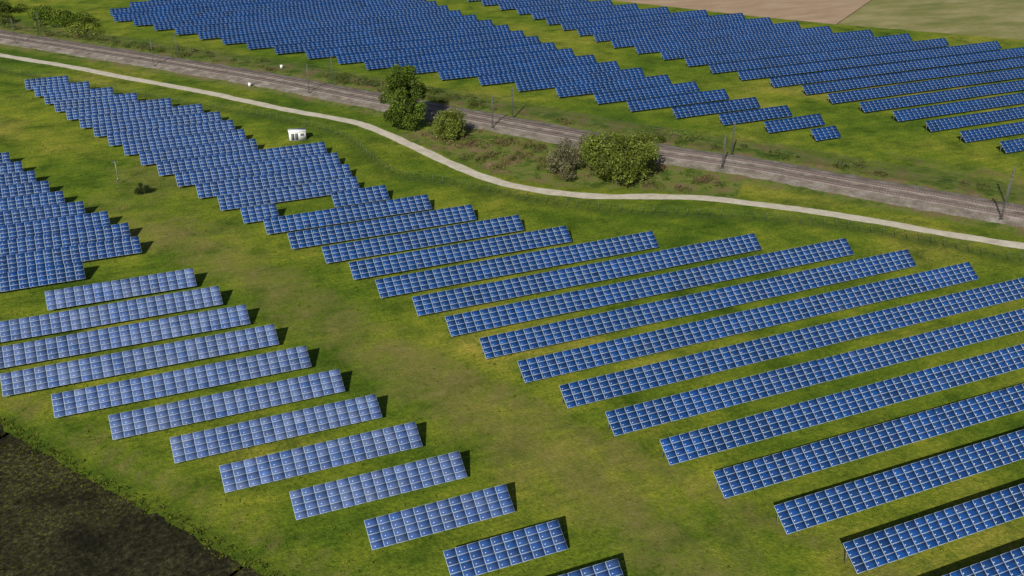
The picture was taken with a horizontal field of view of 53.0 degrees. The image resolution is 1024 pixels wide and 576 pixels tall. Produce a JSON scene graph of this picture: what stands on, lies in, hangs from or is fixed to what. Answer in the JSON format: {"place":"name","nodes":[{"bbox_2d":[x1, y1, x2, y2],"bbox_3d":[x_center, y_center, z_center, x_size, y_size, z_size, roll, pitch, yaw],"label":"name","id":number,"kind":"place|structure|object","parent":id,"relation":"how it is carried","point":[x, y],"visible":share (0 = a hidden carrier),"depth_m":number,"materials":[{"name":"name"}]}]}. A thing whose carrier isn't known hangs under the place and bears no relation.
{"place":"outdoors","nodes":[
{"label":"outdoors","id":0,"kind":"place"},
{"bbox_2d":[0,418,291,575],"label":"dark crop field","id":1,"kind":"structure","parent":0,"point":[56,519],"depth_m":133.96,"materials":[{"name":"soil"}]},
{"bbox_2d":[0,0,1023,575],"bbox_3d":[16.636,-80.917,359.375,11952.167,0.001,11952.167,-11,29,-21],"label":"ground","id":2,"kind":"structure","parent":0,"point":[562,464],"depth_m":189.73,"materials":[{"name":"green plant"}]},
{"bbox_2d":[0,180,49,198],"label":"solar panel row","id":3,"kind":"object","parent":2,"relation":"on","point":[24,189],"visible":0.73,"depth_m":236.87,"materials":[{"name":"blue glass"}]},
{"bbox_2d":[0,191,64,212],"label":"solar panel row","id":4,"kind":"object","parent":2,"relation":"on","point":[37,200],"visible":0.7,"depth_m":230.62,"materials":[{"name":"blue glass"}]},
{"bbox_2d":[0,261,84,291],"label":"solar panel row","id":5,"kind":"object","parent":2,"relation":"on","point":[28,278],"visible":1,"depth_m":196.97,"materials":[{"name":"blue glass"}]},
{"bbox_2d":[0,201,85,226],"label":"solar panel row","id":6,"kind":"object","parent":2,"relation":"on","point":[15,216],"visible":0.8,"depth_m":224.48,"materials":[{"name":"blue glass"}]},
{"bbox_2d":[0,0,100,36],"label":"distant trees","id":7,"kind":"object","parent":2,"relation":"on","point":[47,14],"visible":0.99,"depth_m":399.25,"materials":[{"name":"green plant"}]},
{"bbox_2d":[0,211,109,240],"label":"solar panel row","id":8,"kind":"object","parent":2,"relation":"on","point":[56,226],"visible":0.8,"depth_m":218.44,"materials":[{"name":"blue glass"}]},
{"bbox_2d":[0,222,130,255],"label":"solar panel row","id":9,"kind":"object","parent":2,"relation":"on","point":[90,235],"visible":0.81,"depth_m":212.33,"materials":[{"name":"blue glass"}]},
{"bbox_2d":[0,236,141,272],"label":"solar panel row","id":10,"kind":"object","parent":2,"relation":"on","point":[19,263],"visible":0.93,"depth_m":205.77,"materials":[{"name":"blue glass"}]},
{"bbox_2d":[44,87,113,105],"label":"solar panel row","id":11,"kind":"object","parent":2,"relation":"on","point":[67,95],"visible":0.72,"depth_m":305.73,"materials":[{"name":"blue glass"}]},
{"bbox_2d":[54,93,137,112],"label":"solar panel row","id":12,"kind":"object","parent":2,"relation":"on","point":[62,105],"visible":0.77,"depth_m":299.51,"materials":[{"name":"blue glass"}]},
{"bbox_2d":[0,286,222,341],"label":"solar panel row","id":13,"kind":"object","parent":2,"relation":"on","point":[190,299],"visible":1,"depth_m":183.74,"materials":[{"name":"blue glass"}]},
{"bbox_2d":[66,98,172,120],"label":"solar panel row","id":14,"kind":"object","parent":2,"relation":"on","point":[72,113],"visible":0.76,"depth_m":294.04,"materials":[{"name":"blue glass"}]},
{"bbox_2d":[45,268,196,309],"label":"solar panel row","id":15,"kind":"object","parent":2,"relation":"on","point":[122,288],"visible":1,"depth_m":192.37,"materials":[{"name":"blue glass"}]},
{"bbox_2d":[0,304,250,367],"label":"solar panel row","id":16,"kind":"object","parent":2,"relation":"on","point":[113,338],"visible":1,"depth_m":176.51,"materials":[{"name":"blue glass"}]},
{"bbox_2d":[0,324,278,397],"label":"solar panel row","id":17,"kind":"object","parent":2,"relation":"on","point":[221,345],"visible":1,"depth_m":169.30,"materials":[{"name":"blue glass"}]},
{"bbox_2d":[79,104,203,127],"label":"solar panel row","id":18,"kind":"object","parent":2,"relation":"on","point":[91,120],"visible":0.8,"depth_m":288.24,"materials":[{"name":"blue glass"}]},
{"bbox_2d":[93,111,221,136],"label":"solar panel row","id":19,"kind":"object","parent":2,"relation":"on","point":[144,124],"visible":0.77,"depth_m":281.81,"materials":[{"name":"blue glass"}]},
{"bbox_2d":[107,120,234,147],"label":"solar panel row","id":20,"kind":"object","parent":2,"relation":"on","point":[174,131],"visible":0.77,"depth_m":275.15,"materials":[{"name":"blue glass"}]},
{"bbox_2d":[51,345,311,418],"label":"solar panel row","id":21,"kind":"object","parent":2,"relation":"on","point":[183,380],"visible":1,"depth_m":163.55,"materials":[{"name":"blue glass"}]},
{"bbox_2d":[123,129,245,154],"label":"solar panel row","id":22,"kind":"object","parent":2,"relation":"on","point":[193,140],"visible":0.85,"depth_m":268.33,"materials":[{"name":"blue glass"}]},
{"bbox_2d":[139,138,257,165],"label":"solar panel row","id":23,"kind":"object","parent":2,"relation":"on","point":[180,153],"visible":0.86,"depth_m":261.55,"materials":[{"name":"blue glass"}]},
{"bbox_2d":[110,0,296,17],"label":"solar panel row","id":24,"kind":"object","parent":2,"relation":"on","point":[171,7],"visible":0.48,"depth_m":420.52,"materials":[{"name":"blue glass"}]},
{"bbox_2d":[108,369,344,440],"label":"solar panel row","id":25,"kind":"object","parent":2,"relation":"on","point":[281,395],"visible":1,"depth_m":157.84,"materials":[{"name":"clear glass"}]},
{"bbox_2d":[113,0,367,21],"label":"solar panel row","id":26,"kind":"object","parent":2,"relation":"on","point":[125,16],"visible":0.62,"depth_m":415.94,"materials":[{"name":"blue glass"}]},
{"bbox_2d":[156,142,326,177],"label":"solar panel row","id":27,"kind":"object","parent":2,"relation":"on","point":[221,160],"visible":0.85,"depth_m":257.24,"materials":[{"name":"blue glass"}]},
{"bbox_2d":[175,152,340,186],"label":"solar panel row","id":28,"kind":"object","parent":2,"relation":"on","point":[247,170],"visible":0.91,"depth_m":250.36,"materials":[{"name":"blue glass"}]},
{"bbox_2d":[195,164,351,198],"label":"solar panel row","id":29,"kind":"object","parent":2,"relation":"on","point":[254,183],"visible":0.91,"depth_m":243.54,"materials":[{"name":"blue glass"}]},
{"bbox_2d":[170,394,381,464],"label":"solar panel row","id":30,"kind":"object","parent":2,"relation":"on","point":[330,419],"visible":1,"depth_m":152.10,"materials":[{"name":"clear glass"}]},
{"bbox_2d":[133,0,425,25],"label":"solar panel row","id":31,"kind":"object","parent":2,"relation":"on","point":[151,20],"visible":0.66,"depth_m":413.08,"materials":[{"name":"blue glass"}]},
{"bbox_2d":[217,177,359,210],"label":"solar panel row","id":32,"kind":"object","parent":2,"relation":"on","point":[299,192],"visible":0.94,"depth_m":236.36,"materials":[{"name":"blue glass"}]},
{"bbox_2d":[153,1,437,30],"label":"solar panel row","id":33,"kind":"object","parent":2,"relation":"on","point":[164,25],"visible":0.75,"depth_m":406.91,"materials":[{"name":"blue glass"}]},
{"bbox_2d":[175,5,448,34],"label":"solar panel row","id":34,"kind":"object","parent":2,"relation":"on","point":[191,29],"visible":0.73,"depth_m":400.22,"materials":[{"name":"blue glass"}]},
{"bbox_2d":[219,422,422,493],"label":"solar panel row","id":35,"kind":"object","parent":2,"relation":"on","point":[302,463],"visible":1,"depth_m":145.96,"materials":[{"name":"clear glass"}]},
{"bbox_2d":[197,10,461,38],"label":"solar panel row","id":36,"kind":"object","parent":2,"relation":"on","point":[208,34],"visible":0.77,"depth_m":392.81,"materials":[{"name":"blue glass"}]},
{"bbox_2d":[263,194,431,233],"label":"solar panel row","id":37,"kind":"object","parent":2,"relation":"on","point":[314,219],"visible":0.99,"depth_m":225.70,"materials":[{"name":"blue glass"}]},
{"bbox_2d":[221,15,477,45],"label":"solar panel row","id":38,"kind":"object","parent":2,"relation":"on","point":[239,38],"visible":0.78,"depth_m":386.01,"materials":[{"name":"blue glass"}]},
{"bbox_2d":[331,185,389,207],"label":"solar panel row","id":39,"kind":"object","parent":2,"relation":"on","point":[373,193],"visible":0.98,"depth_m":235.55,"materials":[{"name":"blue glass"}]},
{"bbox_2d":[246,20,493,48],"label":"solar panel row","id":40,"kind":"object","parent":2,"relation":"on","point":[257,44],"visible":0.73,"depth_m":379.16,"materials":[{"name":"blue glass"}]},
{"bbox_2d":[289,451,466,520],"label":"solar panel row","id":41,"kind":"object","parent":2,"relation":"on","point":[433,474],"visible":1,"depth_m":140.28,"materials":[{"name":"blue glass"}]},
{"bbox_2d":[287,204,476,250],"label":"solar panel row","id":42,"kind":"object","parent":2,"relation":"on","point":[349,231],"visible":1,"depth_m":219.77,"materials":[{"name":"blue glass"}]},
{"bbox_2d":[273,25,509,54],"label":"solar panel row","id":43,"kind":"object","parent":2,"relation":"on","point":[294,47],"visible":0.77,"depth_m":372.36,"materials":[{"name":"blue glass"}]},
{"bbox_2d":[378,64,427,130],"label":"birch tree","id":44,"kind":"object","parent":2,"relation":"on","point":[402,82],"visible":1,"depth_m":278.60,"materials":[{"name":"green plant"}]},
{"bbox_2d":[305,30,524,58],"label":"solar panel row","id":45,"kind":"object","parent":2,"relation":"on","point":[320,53],"visible":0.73,"depth_m":365.65,"materials":[{"name":"blue glass"}]},
{"bbox_2d":[322,215,523,262],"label":"solar panel row","id":46,"kind":"object","parent":2,"relation":"on","point":[415,239],"visible":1,"depth_m":214.21,"materials":[{"name":"blue glass"}]},
{"bbox_2d":[336,36,540,64],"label":"solar panel row","id":47,"kind":"object","parent":2,"relation":"on","point":[353,57],"visible":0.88,"depth_m":359.15,"materials":[{"name":"blue glass"}]},
{"bbox_2d":[364,484,514,550],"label":"solar panel row","id":48,"kind":"object","parent":2,"relation":"on","point":[459,514],"visible":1,"depth_m":134.53,"materials":[{"name":"blue glass"}]},
{"bbox_2d":[432,108,467,140],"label":"hawthorn bush","id":49,"kind":"object","parent":2,"relation":"on","point":[451,128],"visible":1,"depth_m":274.70,"materials":[{"name":"green plant"}]},
{"bbox_2d":[349,226,571,281],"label":"solar panel row","id":50,"kind":"object","parent":2,"relation":"on","point":[466,251],"visible":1,"depth_m":208.20,"materials":[{"name":"blue glass"}]},
{"bbox_2d":[364,42,556,69],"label":"solar panel row","id":51,"kind":"object","parent":2,"relation":"on","point":[408,60],"visible":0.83,"depth_m":351.96,"materials":[{"name":"blue glass"}]},
{"bbox_2d":[399,48,574,73],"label":"solar panel row","id":52,"kind":"object","parent":2,"relation":"on","point":[484,61],"visible":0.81,"depth_m":346.25,"materials":[{"name":"blue glass"}]},
{"bbox_2d":[0,22,993,189],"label":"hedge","id":53,"kind":"object","parent":2,"relation":"on","point":[475,101],"visible":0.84,"depth_m":323.98,"materials":[{"name":"green plant"}]},
{"bbox_2d":[443,519,567,575],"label":"solar panel row","id":54,"kind":"object","parent":2,"relation":"on","point":[529,546],"visible":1,"depth_m":128.75,"materials":[{"name":"blue glass"}]},
{"bbox_2d":[0,30,1023,227],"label":"railway track","id":55,"kind":"structure","parent":2,"relation":"on","point":[927,199],"depth_m":279.89,"materials":[{"name":"grey gravel"}]},
{"bbox_2d":[2,66,1022,260],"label":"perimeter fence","id":56,"kind":"object","parent":2,"relation":"on","point":[566,198],"visible":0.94,"depth_m":234.29,"materials":[{"name":"metal"}]},
{"bbox_2d":[375,231,658,299],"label":"solar panel row","id":57,"kind":"object","parent":2,"relation":"on","point":[447,276],"visible":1,"depth_m":203.39,"materials":[{"name":"blue glass"}]},
{"bbox_2d":[438,55,596,80],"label":"solar panel row","id":58,"kind":"object","parent":2,"relation":"on","point":[451,74],"visible":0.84,"depth_m":338.96,"materials":[{"name":"blue glass"}]},
{"bbox_2d":[478,61,619,85],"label":"solar panel row","id":59,"kind":"object","parent":2,"relation":"on","point":[491,79],"visible":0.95,"depth_m":332.81,"materials":[{"name":"blue glass"}]},
{"bbox_2d":[516,0,612,14],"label":"solar panel row","id":60,"kind":"object","parent":2,"relation":"on","point":[525,10],"visible":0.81,"depth_m":426.68,"materials":[{"name":"blue glass"}]},
{"bbox_2d":[545,137,584,180],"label":"elder bush","id":61,"kind":"object","parent":2,"relation":"on","point":[563,156],"visible":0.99,"depth_m":250.75,"materials":[{"name":"green plant"}]},
{"bbox_2d":[420,127,726,192],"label":"verge scrub","id":62,"kind":"object","parent":2,"relation":"on","point":[505,141],"visible":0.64,"depth_m":263.52,"materials":[{"name":"green plant"}]},
{"bbox_2d":[515,67,644,91],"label":"solar panel row","id":63,"kind":"object","parent":2,"relation":"on","point":[533,84],"visible":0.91,"depth_m":326.40,"materials":[{"name":"blue glass"}]},
{"bbox_2d":[531,3,638,19],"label":"solar panel row","id":64,"kind":"object","parent":2,"relation":"on","point":[566,12],"visible":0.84,"depth_m":419.41,"materials":[{"name":"blue glass"}]},
{"bbox_2d":[412,233,761,317],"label":"solar panel row","id":65,"kind":"object","parent":2,"relation":"on","point":[430,303],"visible":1,"depth_m":199.42,"materials":[{"name":"blue glass"}]},
{"bbox_2d":[560,558,623,575],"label":"solar panel row","id":66,"kind":"object","parent":2,"relation":"on","point":[612,567],"visible":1,"depth_m":124.71,"materials":[{"name":"blue glass"}]},
{"bbox_2d":[545,7,669,24],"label":"solar panel row","id":67,"kind":"object","parent":2,"relation":"on","point":[556,20],"visible":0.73,"depth_m":412.34,"materials":[{"name":"blue glass"}]},
{"bbox_2d":[555,74,671,98],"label":"solar panel row","id":68,"kind":"object","parent":2,"relation":"on","point":[604,86],"visible":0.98,"depth_m":320.00,"materials":[{"name":"blue glass"}]},
{"bbox_2d":[578,130,660,185],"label":"willow bush","id":69,"kind":"object","parent":2,"relation":"on","point":[621,157],"visible":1,"depth_m":243.78,"materials":[{"name":"green plant"}]},
{"bbox_2d":[560,10,708,29],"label":"solar panel row","id":70,"kind":"object","parent":2,"relation":"on","point":[625,20],"visible":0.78,"depth_m":405.79,"materials":[{"name":"blue glass"}]},
{"bbox_2d":[594,81,699,104],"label":"solar panel row","id":71,"kind":"object","parent":2,"relation":"on","point":[644,92],"visible":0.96,"depth_m":313.44,"materials":[{"name":"blue glass"}]},
{"bbox_2d":[445,238,853,337],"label":"solar panel row","id":72,"kind":"object","parent":2,"relation":"on","point":[501,315],"visible":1,"depth_m":194.60,"materials":[{"name":"blue glass"}]},
{"bbox_2d":[576,13,744,35],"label":"solar panel row","id":73,"kind":"object","parent":2,"relation":"on","point":[655,24],"visible":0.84,"depth_m":399.11,"materials":[{"name":"blue glass"}]},
{"bbox_2d":[626,89,729,112],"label":"solar panel row","id":74,"kind":"object","parent":2,"relation":"on","point":[676,100],"visible":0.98,"depth_m":306.48,"materials":[{"name":"blue glass"}]},
{"bbox_2d":[593,17,772,42],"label":"solar panel row","id":75,"kind":"object","parent":2,"relation":"on","point":[673,29],"visible":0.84,"depth_m":391.22,"materials":[{"name":"blue glass"}]},
{"bbox_2d":[479,249,916,359],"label":"solar panel row","id":76,"kind":"object","parent":2,"relation":"on","point":[580,328],"visible":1,"depth_m":188.56,"materials":[{"name":"blue glass"}]},
{"bbox_2d":[611,21,801,48],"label":"solar panel row","id":77,"kind":"object","parent":2,"relation":"on","point":[634,41],"visible":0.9,"depth_m":383.72,"materials":[{"name":"blue glass"}]},
{"bbox_2d":[672,97,760,119],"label":"solar panel row","id":78,"kind":"object","parent":2,"relation":"on","point":[713,107],"visible":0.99,"depth_m":300.19,"materials":[{"name":"blue glass"}]},
{"bbox_2d":[635,26,832,53],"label":"solar panel row","id":79,"kind":"object","parent":2,"relation":"on","point":[686,44],"visible":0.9,"depth_m":376.84,"materials":[{"name":"blue glass"}]},
{"bbox_2d":[517,262,978,382],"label":"solar panel row","id":80,"kind":"object","parent":2,"relation":"on","point":[569,361],"visible":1,"depth_m":182.29,"materials":[{"name":"blue glass"}]},
{"bbox_2d":[718,105,792,126],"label":"solar panel row","id":81,"kind":"object","parent":2,"relation":"on","point":[756,114],"visible":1,"depth_m":293.89,"materials":[{"name":"blue glass"}]},
{"bbox_2d":[660,29,874,59],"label":"solar panel row","id":82,"kind":"object","parent":2,"relation":"on","point":[735,47],"visible":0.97,"depth_m":370.46,"materials":[{"name":"blue glass"}]},
{"bbox_2d":[559,277,1023,409],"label":"solar panel row","id":83,"kind":"object","parent":2,"relation":"on","point":[686,368],"visible":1,"depth_m":175.60,"materials":[{"name":"blue glass"}]},
{"bbox_2d":[763,114,824,132],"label":"solar panel row","id":84,"kind":"object","parent":2,"relation":"on","point":[790,124],"visible":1,"depth_m":287.20,"materials":[{"name":"blue glass"}]},
{"bbox_2d":[685,33,912,67],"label":"solar panel row","id":85,"kind":"object","parent":2,"relation":"on","point":[772,52],"visible":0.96,"depth_m":363.73,"materials":[{"name":"blue glass"}]},
{"bbox_2d":[605,308,1023,435],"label":"solar panel row","id":86,"kind":"object","parent":2,"relation":"on","point":[694,402],"visible":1,"depth_m":167.13,"materials":[{"name":"blue glass"}]},
{"bbox_2d":[709,38,949,73],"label":"solar panel row","id":87,"kind":"object","parent":2,"relation":"on","point":[807,57],"visible":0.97,"depth_m":356.61,"materials":[{"name":"blue glass"}]},
{"bbox_2d":[660,343,1023,465],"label":"solar panel row","id":88,"kind":"object","parent":2,"relation":"on","point":[731,434],"visible":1,"depth_m":158.87,"materials":[{"name":"blue glass"}]},
{"bbox_2d":[713,384,1023,499],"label":"solar panel row","id":89,"kind":"object","parent":2,"relation":"on","point":[731,477],"visible":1,"depth_m":150.20,"materials":[{"name":"blue glass"}]},
{"bbox_2d":[737,41,1001,81],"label":"solar panel row","id":90,"kind":"object","parent":2,"relation":"on","point":[845,63],"visible":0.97,"depth_m":350.79,"materials":[{"name":"blue glass"}]},
{"bbox_2d":[769,47,1023,88],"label":"solar panel row","id":91,"kind":"object","parent":2,"relation":"on","point":[849,73],"visible":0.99,"depth_m":343.03,"materials":[{"name":"blue glass"}]},
{"bbox_2d":[774,429,1023,534],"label":"solar panel row","id":92,"kind":"object","parent":2,"relation":"on","point":[977,462],"visible":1,"depth_m":141.59,"materials":[{"name":"blue glass"}]},
{"bbox_2d":[802,57,1023,95],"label":"solar panel row","id":93,"kind":"object","parent":2,"relation":"on","point":[988,66],"visible":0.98,"depth_m":333.25,"materials":[{"name":"blue glass"}]},
{"bbox_2d":[827,68,1023,103],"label":"solar panel row","id":94,"kind":"object","parent":2,"relation":"on","point":[866,94],"visible":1,"depth_m":322.84,"materials":[{"name":"blue glass"}]},
{"bbox_2d":[843,483,1023,573],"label":"solar panel row","id":95,"kind":"object","parent":2,"relation":"on","point":[1007,504],"visible":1,"depth_m":132.99,"materials":[{"name":"blue glass"}]},
{"bbox_2d":[859,80,1023,111],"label":"solar panel row","id":96,"kind":"object","parent":2,"relation":"on","point":[919,99],"visible":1,"depth_m":312.84,"materials":[{"name":"blue glass"}]},
{"bbox_2d":[893,92,1023,122],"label":"solar panel row","id":97,"kind":"object","parent":2,"relation":"on","point":[947,108],"visible":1,"depth_m":302.55,"materials":[{"name":"blue glass"}]},
{"bbox_2d":[925,106,1023,132],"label":"solar panel row","id":98,"kind":"object","parent":2,"relation":"on","point":[970,119],"visible":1,"depth_m":292.23,"materials":[{"name":"blue glass"}]},
{"bbox_2d":[943,546,1023,575],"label":"solar panel row","id":99,"kind":"object","parent":2,"relation":"on","point":[1006,565],"visible":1,"depth_m":126.22,"materials":[{"name":"blue glass"}]},
{"bbox_2d":[960,121,1023,142],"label":"solar panel row","id":100,"kind":"object","parent":2,"relation":"on","point":[992,132],"visible":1,"depth_m":281.83,"materials":[{"name":"blue glass"}]},
{"bbox_2d":[0,53,1023,248],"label":"gravel path","id":101,"kind":"structure","parent":0,"point":[433,155],"depth_m":245.18,"materials":[{"name":"beige gravel"}]},
{"bbox_2d":[615,0,870,23],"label":"ploughed field","id":102,"kind":"structure","parent":0,"point":[829,11],"depth_m":438.65,"materials":[{"name":"brown soil"}]},
{"bbox_2d":[838,0,1023,39],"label":"stubble field","id":103,"kind":"structure","parent":0,"point":[1004,19],"depth_m":423.79,"materials":[{"name":"beige plant"}]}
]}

